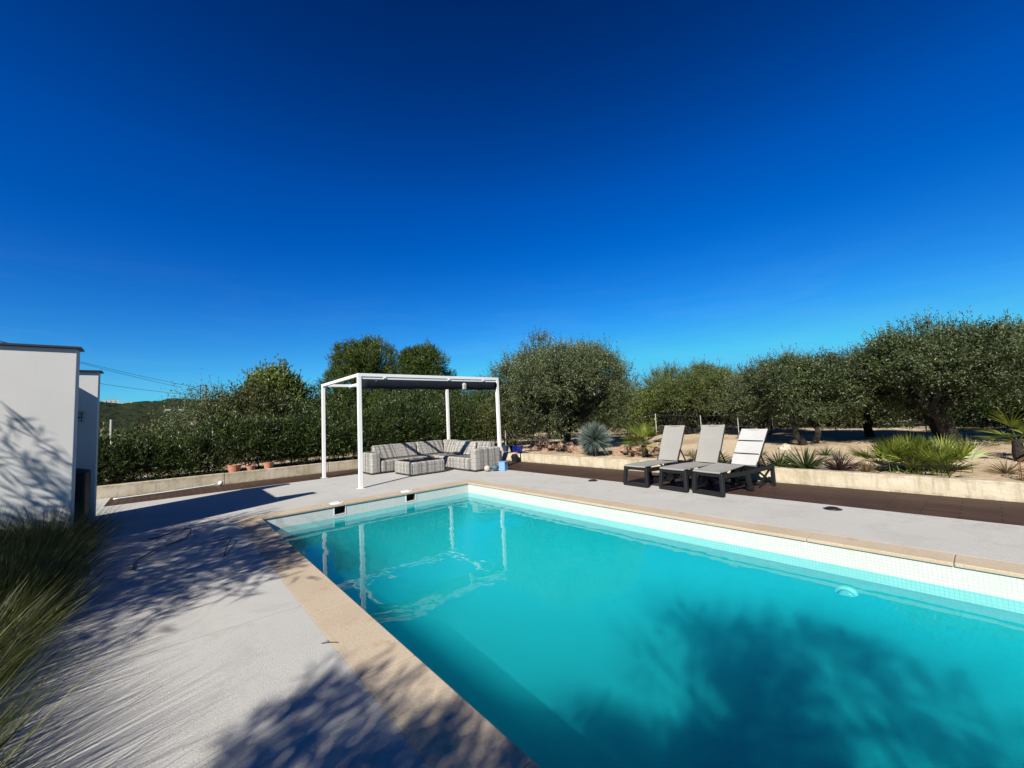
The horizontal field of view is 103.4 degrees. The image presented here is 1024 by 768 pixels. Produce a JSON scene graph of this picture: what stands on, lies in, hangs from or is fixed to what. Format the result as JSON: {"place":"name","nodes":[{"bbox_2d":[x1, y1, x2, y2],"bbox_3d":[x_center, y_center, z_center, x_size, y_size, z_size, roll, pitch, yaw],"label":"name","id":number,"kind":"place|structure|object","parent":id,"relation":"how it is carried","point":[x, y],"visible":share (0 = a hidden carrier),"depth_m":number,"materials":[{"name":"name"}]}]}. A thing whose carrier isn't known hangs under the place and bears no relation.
{"place":"outdoors","nodes":[
{"label":"outdoors","id":0,"kind":"place"},
{"bbox_2d":[99,396,603,434],"bbox_3d":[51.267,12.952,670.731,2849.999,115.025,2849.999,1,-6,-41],"label":"hill","id":1,"kind":"structure","parent":0,"point":[118,414],"depth_m":668.49,"materials":[{"name":"green plant"}]},
{"bbox_2d":[103,399,118,402],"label":"house","id":2,"kind":"structure","parent":1,"relation":"on","point":[111,400],"depth_m":943.48,"materials":[{"name":"white"}]},
{"bbox_2d":[0,0,1023,403],"label":"sky","id":3,"kind":"structure","parent":0,"point":[189,188],"materials":[{"name":"blue"}]},
{"bbox_2d":[97,418,1023,484],"bbox_3d":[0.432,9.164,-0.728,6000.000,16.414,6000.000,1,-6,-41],"label":"ground","id":4,"kind":"structure","parent":0,"point":[842,437],"depth_m":10.99,"materials":[{"name":"beige soil"}]},
{"bbox_2d":[0,342,84,539],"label":"white wall","id":5,"kind":"structure","parent":4,"relation":"on","point":[39,389],"depth_m":4.83,"materials":[{"name":"grey paint"}]},
{"bbox_2d":[109,420,112,474],"bbox_3d":[-10.386,1.797,10.456,0.055,1.750,0.056,1,-6,-41],"label":"metal post","id":6,"kind":"object","parent":4,"relation":"on","point":[111,426],"visible":0.34,"depth_m":10.49,"materials":[{"name":"white metal"}]},
{"bbox_2d":[98,407,217,474],"bbox_3d":[-11.570,2.146,13.005,3.855,2.834,4.052,-4,-5,17],"label":"bush","id":7,"kind":"object","parent":4,"relation":"on","point":[140,428],"visible":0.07,"depth_m":12.71,"materials":[{"name":"green plant"}]},
{"bbox_2d":[142,373,243,466],"bbox_3d":[-9.844,1.277,12.935,2.875,3.620,2.828,1,-6,-41],"label":"bush","id":8,"kind":"object","parent":4,"relation":"on","point":[183,422],"visible":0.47,"depth_m":12.73,"materials":[{"name":"green plant"}]},
{"bbox_2d":[96,459,357,498],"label":"garden wall","id":9,"kind":"structure","parent":4,"relation":"on","point":[131,488],"depth_m":9.93,"materials":[{"name":"concrete"}]},
{"bbox_2d":[227,464,241,471],"bbox_3d":[-7.200,2.227,10.490,0.315,0.260,0.312,1,-6,-41],"label":"plant pot","id":10,"kind":"object","parent":4,"relation":"on","point":[234,468],"visible":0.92,"depth_m":10.39,"materials":[{"name":"ceramic"}]},
{"bbox_2d":[191,371,301,462],"bbox_3d":[-8.956,1.471,13.937,3.309,3.852,3.596,1,-6,-41],"label":"bush","id":11,"kind":"object","parent":4,"relation":"on","point":[249,400],"visible":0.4,"depth_m":13.54,"materials":[{"name":"green plant"}]},
{"bbox_2d":[246,465,255,470],"bbox_3d":[-6.925,2.263,10.722,0.231,0.200,0.229,1,-6,-41],"label":"plant pot","id":12,"kind":"object","parent":4,"relation":"on","point":[250,467],"visible":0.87,"depth_m":10.65,"materials":[{"name":"ceramic"}]},
{"bbox_2d":[263,462,273,468],"bbox_3d":[-6.614,2.249,10.990,0.252,0.240,0.249,1,-6,-41],"label":"plant pot","id":13,"kind":"object","parent":4,"relation":"on","point":[268,465],"visible":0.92,"depth_m":10.91,"materials":[{"name":"ceramic"}]},
{"bbox_2d":[229,353,318,419],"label":"fig tree","id":14,"kind":"object","parent":4,"relation":"on","point":[273,375],"visible":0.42,"depth_m":15.87,"materials":[{"name":"green plant"}]},
{"bbox_2d":[97,390,497,485],"bbox_3d":[-5.931,1.398,12.586,13.402,2.721,2.255,1,-6,-41],"label":"oleander hedge","id":15,"kind":"object","parent":4,"relation":"on","point":[164,456],"visible":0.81,"depth_m":11.35,"materials":[{"name":"green plant"}]},
{"bbox_2d":[262,384,349,458],"bbox_3d":[-8.003,1.690,15.586,3.446,3.411,3.466,-3,-5,9],"label":"bush","id":16,"kind":"object","parent":4,"relation":"on","point":[316,405],"visible":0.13,"depth_m":15.23,"materials":[{"name":"green plant"}]},
{"bbox_2d":[309,333,400,442],"bbox_3d":[-7.956,0.520,21.572,5.539,6.620,5.574,1,-6,-41],"label":"pine tree","id":17,"kind":"object","parent":4,"relation":"on","point":[362,356],"visible":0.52,"depth_m":20.79,"materials":[{"name":"green plant"}]},
{"bbox_2d":[368,339,453,442],"bbox_3d":[-4.909,0.614,20.542,4.123,5.882,4.258,-4,-5,18],"label":"pine tree","id":18,"kind":"object","parent":4,"relation":"on","point":[418,359],"visible":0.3,"depth_m":20.12,"materials":[{"name":"green plant"}]},
{"bbox_2d":[370,370,468,443],"bbox_3d":[-3.491,1.191,17.364,4.784,3.492,4.847,1,-6,-41],"label":"bush","id":19,"kind":"object","parent":4,"relation":"on","point":[421,393],"visible":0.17,"depth_m":16.37,"materials":[{"name":"green plant"}]},
{"bbox_2d":[443,368,462,407],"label":"pine tree","id":20,"kind":"object","parent":4,"relation":"on","point":[451,373],"visible":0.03,"depth_m":22.54,"materials":[{"name":"green plant"}]},
{"bbox_2d":[449,374,520,440],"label":"bush","id":21,"kind":"object","parent":4,"relation":"on","point":[473,394],"visible":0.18,"depth_m":19.52,"materials":[{"name":"green plant"}]},
{"bbox_2d":[466,392,547,445],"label":"bush","id":22,"kind":"object","parent":4,"relation":"on","point":[489,419],"visible":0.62,"depth_m":15.45,"materials":[{"name":"green plant"}]},
{"bbox_2d":[502,452,517,460],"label":"garden wall","id":23,"kind":"structure","parent":4,"relation":"on","point":[506,455],"depth_m":12.50,"materials":[{"name":"concrete"}]},
{"bbox_2d":[502,445,508,451],"bbox_3d":[-0.200,2.049,12.850,0.231,0.200,0.229,1,-6,-41],"label":"plant pot","id":24,"kind":"object","parent":23,"relation":"on","point":[505,448],"visible":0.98,"depth_m":12.77,"materials":[{"name":"blue ceramic"}]},
{"bbox_2d":[509,446,515,451],"bbox_3d":[0.040,2.020,12.570,0.252,0.190,0.249,1,-6,-41],"label":"plant pot","id":25,"kind":"object","parent":23,"relation":"on","point":[512,448],"visible":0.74,"depth_m":12.48,"materials":[{"name":"blue ceramic"}]},
{"bbox_2d":[514,446,522,452],"bbox_3d":[0.211,1.999,12.402,0.273,0.190,0.270,1,-6,-41],"label":"plant pot","id":26,"kind":"object","parent":23,"relation":"on","point":[518,449],"visible":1,"depth_m":12.31,"materials":[{"name":"blue ceramic"}]},
{"bbox_2d":[0,468,1023,767],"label":"pool deck","id":27,"kind":"structure","parent":4,"relation":"on","point":[218,658],"depth_m":2.62,"materials":[{"name":"concrete"}]},
{"bbox_2d":[74,468,90,524],"bbox_3d":[-6.681,1.698,5.972,0.580,0.890,0.600,1,-6,-41],"label":"covered grill","id":28,"kind":"object","parent":27,"relation":"on","point":[82,485],"visible":0.16,"depth_m":5.93,"materials":[{"name":"black fabric"}]},
{"bbox_2d":[74,370,103,523],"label":"white wall","id":29,"kind":"structure","parent":27,"relation":"on","point":[88,424],"depth_m":6.47,"materials":[{"name":"grey paint"}]},
{"bbox_2d":[132,528,191,569],"bbox_3d":[-4.079,1.895,4.768,0.444,0.053,1.631,1,-6,-37],"label":"garden hose","id":30,"kind":"object","parent":27,"relation":"on","point":[163,545],"visible":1,"depth_m":4.94,"materials":[{"name":"black plastic"}]},
{"bbox_2d":[217,536,231,555],"bbox_3d":[-3.280,1.849,4.655,0.137,0.052,0.787,1,-6,-41],"label":"cable","id":31,"kind":"object","parent":27,"relation":"on","point":[230,537],"visible":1,"depth_m":4.78,"materials":[{"name":"black plastic"}]},
{"bbox_2d":[363,442,423,474],"bbox_3d":[-3.257,2.038,11.209,1.560,0.720,0.660,1,-6,-41],"label":"wicker sofa","id":32,"kind":"object","parent":27,"relation":"on","point":[380,459],"visible":0.91,"depth_m":11.07,"materials":[{"name":"grey wicker"}]},
{"bbox_2d":[321,373,501,488],"bbox_3d":[-2.618,1.119,10.703,3.875,2.410,2.720,1,-6,-41],"label":"pergola","id":33,"kind":"object","parent":27,"relation":"on","point":[388,381],"visible":0.92,"depth_m":9.73,"materials":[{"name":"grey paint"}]},
{"bbox_2d":[395,457,444,476],"bbox_3d":[-2.398,2.130,10.490,0.944,0.344,1.004,1,-6,-41],"label":"wicker table","id":34,"kind":"object","parent":27,"relation":"on","point":[419,467],"visible":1,"depth_m":10.15,"materials":[{"name":"grey wicker"}]},
{"bbox_2d":[415,439,456,457],"bbox_3d":[-2.233,2.059,12.072,1.100,0.720,0.680,1,-6,-41],"label":"wicker sofa","id":35,"kind":"object","parent":27,"relation":"on","point":[431,449],"visible":0.65,"depth_m":12.14,"materials":[{"name":"grey wicker"}]},
{"bbox_2d":[434,440,499,471],"bbox_3d":[-1.266,1.948,11.121,0.870,0.700,2.010,1,-6,-41],"label":"sofa","id":36,"kind":"object","parent":27,"relation":"on","point":[481,456],"visible":0.73,"depth_m":10.47,"materials":[{"name":"grey plastic"}]},
{"bbox_2d":[454,441,465,453],"bbox_3d":[-1.495,1.823,11.623,0.192,0.360,0.470,1,-6,-38],"label":"cushion","id":37,"kind":"object","parent":36,"relation":"on","point":[459,447],"visible":0.92,"depth_m":11.55,"materials":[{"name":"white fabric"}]},
{"bbox_2d":[463,441,476,454],"bbox_3d":[-1.169,1.777,11.243,0.192,0.360,0.470,2,-6,-43],"label":"cushion","id":38,"kind":"object","parent":36,"relation":"on","point":[469,445],"visible":0.8,"depth_m":11.21,"materials":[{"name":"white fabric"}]},
{"bbox_2d":[484,465,489,471],"bbox_3d":[-0.618,2.108,10.090,0.156,0.156,0.156,1,-6,-41],"label":"garden ball","id":39,"kind":"object","parent":27,"relation":"on","point":[486,468],"visible":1,"depth_m":10.04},
{"bbox_2d":[492,464,497,470],"bbox_3d":[-0.425,2.095,10.126,0.170,0.170,0.170,1,-6,-41],"label":"garden ball","id":40,"kind":"object","parent":27,"relation":"on","point":[494,467],"visible":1,"depth_m":10.07,"materials":[{"name":"blue ceramic"}]},
{"bbox_2d":[498,461,507,470],"bbox_3d":[-0.217,2.062,10.176,0.184,0.225,0.184,-5,-5,29],"label":"storage box","id":41,"kind":"object","parent":27,"relation":"on","point":[503,465],"visible":1,"depth_m":10.11,"materials":[{"name":"blue plastic"}]},
{"bbox_2d":[823,506,842,510],"bbox_3d":[4.023,1.556,5.076,0.200,0.026,0.200,1,-6,-41],"label":"deck light","id":42,"kind":"object","parent":27,"relation":"in","point":[831,508],"visible":1,"depth_m":5.04,"materials":[{"name":"grey plastic"}]},
{"bbox_2d":[99,400,957,452],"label":"woodland","id":43,"kind":"object","parent":4,"relation":"on","point":[595,417],"depth_m":25.68,"materials":[{"name":"green plant"}]},
{"bbox_2d":[531,446,538,450],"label":"rock","id":44,"kind":"object","parent":4,"relation":"on","point":[535,448],"visible":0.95,"depth_m":12.80,"materials":[{"name":"brown stone"}]},
{"bbox_2d":[491,393,594,440],"bbox_3d":[1.715,1.103,18.715,5.673,3.993,5.157,1,-6,-41],"label":"bush","id":45,"kind":"object","parent":4,"relation":"on","point":[551,428],"visible":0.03,"depth_m":18.58,"materials":[{"name":"green plant"}]},
{"bbox_2d":[478,326,644,450],"bbox_3d":[1.427,0.173,12.527,4.750,4.267,4.686,1,-6,-41],"label":"olive tree","id":46,"kind":"object","parent":4,"relation":"on","point":[565,383],"visible":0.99,"depth_m":11.55,"materials":[{"name":"green plant"}]},
{"bbox_2d":[104,460,1023,525],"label":"timber deck","id":47,"kind":"structure","parent":4,"relation":"on","point":[1001,512],"depth_m":6.14,"materials":[{"name":"brown wood"}]},
{"bbox_2d":[113,484,216,499],"bbox_3d":[-7.738,2.422,9.136,0.062,0.038,1.830,-6,-6,36],"label":"pool pole","id":48,"kind":"object","parent":47,"relation":"on","point":[163,492],"visible":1,"depth_m":9.03,"materials":[{"name":"grey paint"}]},
{"bbox_2d":[511,454,517,461],"bbox_3d":[0.081,2.202,12.041,0.228,0.225,0.226,1,-6,-41],"label":"plant pot","id":49,"kind":"object","parent":47,"relation":"on","point":[514,457],"visible":0.99,"depth_m":11.96,"materials":[{"name":"black plastic"}]},
{"bbox_2d":[623,425,693,487],"bbox_3d":[2.758,1.323,7.645,1.446,1.017,0.544,0,-6,-35],"label":"sun lounger","id":50,"kind":"object","parent":47,"relation":"on","point":[670,450],"visible":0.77,"depth_m":7.76,"materials":[{"name":"grey fabric"}]},
{"bbox_2d":[659,425,735,492],"bbox_3d":[3.223,1.256,7.082,1.446,1.017,0.544,0,-5,-33],"label":"sun lounger","id":51,"kind":"object","parent":47,"relation":"on","point":[709,446],"visible":0.78,"depth_m":7.19,"materials":[{"name":"grey fabric"}]},
{"bbox_2d":[692,429,775,497],"bbox_3d":[3.596,1.240,6.592,1.446,0.937,0.544,0,-5,-30],"label":"sun lounger","id":52,"kind":"object","parent":47,"relation":"on","point":[749,447],"visible":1,"depth_m":6.63,"materials":[{"name":"grey fabric"}]},
{"bbox_2d":[571,446,579,451],"bbox_3d":[1.843,1.880,11.649,0.270,0.206,0.239,-3,-5,9],"label":"rock","id":53,"kind":"object","parent":4,"relation":"on","point":[574,448],"visible":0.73,"depth_m":11.59,"materials":[{"name":"beige stone"}]},
{"bbox_2d":[576,421,612,456],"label":"yucca","id":54,"kind":"object","parent":4,"relation":"on","point":[594,437],"visible":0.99,"depth_m":10.62,"materials":[{"name":"green plant"}]},
{"bbox_2d":[612,451,623,455],"bbox_3d":[2.749,1.844,10.490,0.263,0.222,0.299,-3,-5,1],"label":"rock","id":55,"kind":"object","parent":4,"relation":"on","point":[618,453],"visible":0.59,"depth_m":10.42,"materials":[{"name":"beige stone"}]},
{"bbox_2d":[593,373,664,436],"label":"bush","id":56,"kind":"object","parent":4,"relation":"on","point":[645,403],"visible":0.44,"depth_m":16.34,"materials":[{"name":"green plant"}]},
{"bbox_2d":[634,451,641,456],"bbox_3d":[3.160,1.771,10.040,0.316,0.226,0.264,1,-6,-41],"label":"rock","id":57,"kind":"object","parent":4,"relation":"on","point":[637,454],"visible":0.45,"depth_m":9.95,"materials":[{"name":"beige stone"}]},
{"bbox_2d":[615,421,662,456],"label":"fan palm","id":58,"kind":"object","parent":4,"relation":"on","point":[647,431],"visible":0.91,"depth_m":9.65,"materials":[{"name":"green plant"}]},
{"bbox_2d":[264,484,1023,613],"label":"pool basin","id":59,"kind":"object","parent":4,"relation":"in","point":[999,591],"visible":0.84,"depth_m":4.40,"materials":[{"name":"white tile"}]},
{"bbox_2d":[334,505,345,515],"bbox_3d":[-2.978,2.144,6.925,0.204,0.150,0.206,1,-6,-41],"label":"skimmer","id":60,"kind":"object","parent":59,"relation":"attached to","point":[339,510],"visible":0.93,"depth_m":6.98,"materials":[{"name":"grey paint"}]},
{"bbox_2d":[406,493,415,501],"bbox_3d":[-1.990,2.164,7.769,0.204,0.150,0.206,1,-6,-41],"label":"skimmer","id":61,"kind":"object","parent":59,"relation":"attached to","point":[410,497],"visible":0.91,"depth_m":7.81,"materials":[{"name":"grey paint"}]},
{"bbox_2d":[234,479,1023,767],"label":"pool coping","id":62,"kind":"object","parent":59,"relation":"on","point":[438,721],"visible":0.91,"depth_m":2.60,"materials":[{"name":"stone"}]},
{"bbox_2d":[329,501,343,503],"bbox_3d":[-3.030,2.048,6.988,0.230,0.013,0.230,1,-6,-41],"label":"inspection cover","id":63,"kind":"object","parent":62,"relation":"on","point":[337,502],"visible":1,"depth_m":6.97,"materials":[{"name":"white plastic"}]},
{"bbox_2d":[835,585,857,596],"bbox_3d":[3.110,1.984,3.752,0.055,0.209,0.209,1,-6,-41],"label":"pool lamp","id":64,"kind":"object","parent":59,"relation":"attached to","point":[846,590],"visible":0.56,"depth_m":3.75,"materials":[{"name":"white"}]},
{"bbox_2d":[651,448,658,455],"bbox_3d":[3.518,1.681,9.929,0.264,0.217,0.248,1,-6,-41],"label":"rock","id":65,"kind":"object","parent":4,"relation":"on","point":[655,452],"visible":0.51,"depth_m":9.83,"materials":[{"name":"brown stone"}]},
{"bbox_2d":[595,386,733,432],"bbox_3d":[7.751,1.465,20.864,6.603,3.026,6.337,-2,-5,-13],"label":"bush","id":66,"kind":"object","parent":4,"relation":"on","point":[662,420],"visible":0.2,"depth_m":20.07,"materials":[{"name":"green plant"}]},
{"bbox_2d":[685,450,695,460],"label":"grass tuft","id":67,"kind":"object","parent":4,"relation":"on","point":[692,455],"visible":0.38,"depth_m":8.92,"materials":[{"name":"plant"}]},
{"bbox_2d":[637,354,749,433],"bbox_3d":[7.471,0.649,16.553,4.932,3.577,5.389,-2,-5,-10],"label":"olive tree","id":68,"kind":"object","parent":4,"relation":"on","point":[684,396],"visible":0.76,"depth_m":15.52,"materials":[{"name":"green plant"}]},
{"bbox_2d":[684,409,833,430],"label":"bush","id":69,"kind":"object","parent":4,"relation":"on","point":[721,420],"visible":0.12,"depth_m":17.64,"materials":[{"name":"green plant"}]},
{"bbox_2d":[505,405,1016,445],"bbox_3d":[8.858,1.259,11.742,18.829,1.220,3.528,-5,-5,24],"label":"wire fence","id":70,"kind":"object","parent":4,"relation":"on","point":[751,428],"visible":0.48,"depth_m":12.96,"materials":[{"name":"grey"}]},
{"bbox_2d":[758,452,771,464],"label":"dry plant","id":71,"kind":"object","parent":4,"relation":"on","point":[760,462],"visible":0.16,"depth_m":7.68,"materials":[{"name":"brown plant"}]},
{"bbox_2d":[705,365,825,434],"bbox_3d":[8.751,0.649,13.907,3.617,2.908,3.846,1,-6,-41],"label":"olive tree","id":72,"kind":"object","parent":4,"relation":"on","point":[733,404],"visible":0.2,"depth_m":13.89,"materials":[{"name":"green plant"}]},
{"bbox_2d":[520,453,1023,502],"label":"garden wall","id":73,"kind":"structure","parent":4,"relation":"on","point":[998,490],"depth_m":6.06,"materials":[{"name":"concrete"}]},
{"bbox_2d":[762,450,795,467],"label":"agave","id":74,"kind":"object","parent":4,"relation":"on","point":[778,460],"visible":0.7,"depth_m":7.34,"materials":[{"name":"green plant"}]},
{"bbox_2d":[778,444,791,449],"bbox_3d":[6.730,1.587,9.956,0.356,0.246,0.285,1,-6,-41],"label":"rock","id":75,"kind":"object","parent":4,"relation":"on","point":[785,447],"visible":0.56,"depth_m":9.86,"materials":[{"name":"beige stone"}]},
{"bbox_2d":[776,445,832,468],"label":"agave","id":76,"kind":"object","parent":4,"relation":"on","point":[809,463],"visible":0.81,"depth_m":6.95,"materials":[{"name":"green plant"}]},
{"bbox_2d":[735,343,879,444],"bbox_3d":[7.553,0.372,10.421,3.135,2.958,3.149,1,-6,-41],"label":"olive tree","id":77,"kind":"object","parent":4,"relation":"on","point":[784,381],"visible":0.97,"depth_m":9.95,"materials":[{"name":"green plant"}]},
{"bbox_2d":[815,445,839,455],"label":"grass tuft","id":78,"kind":"object","parent":4,"relation":"on","point":[825,453],"visible":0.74,"depth_m":8.53,"materials":[{"name":"beige plant"}]},
{"bbox_2d":[824,449,850,461],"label":"grass tuft","id":79,"kind":"object","parent":4,"relation":"on","point":[839,455],"visible":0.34,"depth_m":7.57,"materials":[{"name":"green plant"}]},
{"bbox_2d":[816,449,866,470],"bbox_3d":[5.399,1.245,6.692,0.841,0.441,0.822,1,-6,-41],"label":"phormium","id":80,"kind":"object","parent":4,"relation":"on","point":[838,465],"visible":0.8,"depth_m":6.62,"materials":[{"name":"plant"}]},
{"bbox_2d":[773,403,923,428],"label":"bush","id":81,"kind":"object","parent":4,"relation":"on","point":[841,421],"visible":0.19,"depth_m":14.95,"materials":[{"name":"green plant"}]},
{"bbox_2d":[815,345,909,436],"bbox_3d":[9.883,0.351,11.353,3.071,2.918,3.170,-2,-5,-5],"label":"olive tree","id":82,"kind":"object","parent":4,"relation":"on","point":[868,429],"visible":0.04,"depth_m":11.13,"materials":[{"name":"green plant"}]},
{"bbox_2d":[848,457,886,472],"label":"dry plant","id":83,"kind":"object","parent":4,"relation":"on","point":[867,468],"visible":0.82,"depth_m":6.35,"materials":[{"name":"beige plant"}]},
{"bbox_2d":[843,432,990,477],"bbox_3d":[6.119,1.054,6.208,1.966,0.663,1.683,1,-6,-41],"label":"fan palm","id":84,"kind":"object","parent":4,"relation":"on","point":[919,454],"visible":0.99,"depth_m":6.04,"materials":[{"name":"green plant"}]},
{"bbox_2d":[827,304,1023,444],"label":"olive tree","id":85,"kind":"object","parent":4,"relation":"on","point":[937,371],"visible":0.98,"depth_m":8.26,"materials":[{"name":"green plant"}]},
{"bbox_2d":[846,393,1023,429],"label":"bush","id":86,"kind":"object","parent":4,"relation":"on","point":[980,414],"visible":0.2,"depth_m":12.36,"materials":[{"name":"green plant"}]},
{"bbox_2d":[948,390,1023,427],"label":"bush","id":87,"kind":"object","parent":4,"relation":"on","point":[994,409],"visible":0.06,"depth_m":12.45,"materials":[{"name":"green plant"}]},
{"bbox_2d":[974,405,1023,461],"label":"fan palm","id":88,"kind":"object","parent":4,"relation":"on","point":[1017,451],"visible":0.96,"depth_m":6.68,"materials":[{"name":"green plant"}]},
{"bbox_2d":[982,455,1023,475],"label":"grass tuft","id":89,"kind":"object","parent":4,"relation":"on","point":[1000,469],"visible":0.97,"depth_m":5.82,"materials":[{"name":"beige plant"}]},
{"bbox_2d":[993,310,1023,400],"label":"olive tree","id":90,"kind":"object","parent":4,"relation":"on","point":[1003,346],"visible":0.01,"depth_m":8.77,"materials":[{"name":"green plant"}]},
{"bbox_2d":[1012,462,1023,480],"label":"dry plant","id":91,"kind":"object","parent":4,"relation":"on","point":[1017,478],"visible":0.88,"depth_m":5.31,"materials":[{"name":"brown plant"}]},
{"bbox_2d":[1017,457,1023,479],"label":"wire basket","id":92,"kind":"object","parent":4,"relation":"on","point":[1019,460],"visible":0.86,"depth_m":5.36,"materials":[{"name":"brown metal"}]},
{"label":"rock","id":93,"kind":"object","parent":4,"relation":"on","visible":0},
{"bbox_2d":[619,446,628,451],"bbox_3d":[2.889,1.690,10.433,0.268,0.183,0.223,1,-6,-41],"label":"rock","id":94,"kind":"object","parent":93,"relation":"on","point":[622,448],"visible":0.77,"depth_m":10.37,"materials":[{"name":"beige stone"}]},
{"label":"rock","id":95,"kind":"object","parent":4,"relation":"on","visible":0},
{"bbox_2d":[631,444,641,451],"bbox_3d":[3.102,1.618,10.076,0.266,0.228,0.286,-4,-5,18],"label":"rock","id":96,"kind":"object","parent":95,"relation":"on","point":[634,448],"visible":0.8,"depth_m":9.99,"materials":[{"name":"beige stone"}]},
{"bbox_2d":[280,497,1023,767],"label":"pool water","id":97,"kind":"structure","parent":0,"point":[543,639],"depth_m":3.60,"materials":[{"name":"teal liquid"}]},
{"bbox_2d":[694,445,731,461],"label":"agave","id":98,"kind":"object","parent":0,"point":[721,460],"visible":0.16,"depth_m":8.29,"materials":[{"name":"green plant"}]},
{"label":"rock","id":99,"kind":"object","parent":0,"visible":0},
{"bbox_2d":[540,440,548,445],"bbox_3d":[1.058,1.916,13.073,0.273,0.226,0.311,-4,-5,16],"label":"rock","id":100,"kind":"object","parent":99,"relation":"on","point":[543,442],"visible":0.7,"depth_m":12.98,"materials":[{"name":"brown stone"}]},
{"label":"soil bed","id":101,"kind":"structure","parent":0,"visible":0},
{"bbox_2d":[0,494,145,767],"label":"ornamental grass","id":102,"kind":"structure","parent":101,"relation":"on","point":[38,572],"depth_m":2.94,"materials":[{"name":"green plant"}]},
{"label":"utility pole","id":103,"kind":"object","parent":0,"visible":0},
{"bbox_2d":[0,341,181,387],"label":"power line","id":104,"kind":"object","parent":103,"relation":"attached to","point":[117,372],"visible":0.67,"depth_m":40.12,"materials":[{"name":"grey metal"}]},
{"bbox_2d":[2,341,192,386],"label":"power line","id":105,"kind":"object","parent":103,"relation":"attached to","point":[121,371],"visible":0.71,"depth_m":40.58,"materials":[{"name":"grey metal"}]}
]}

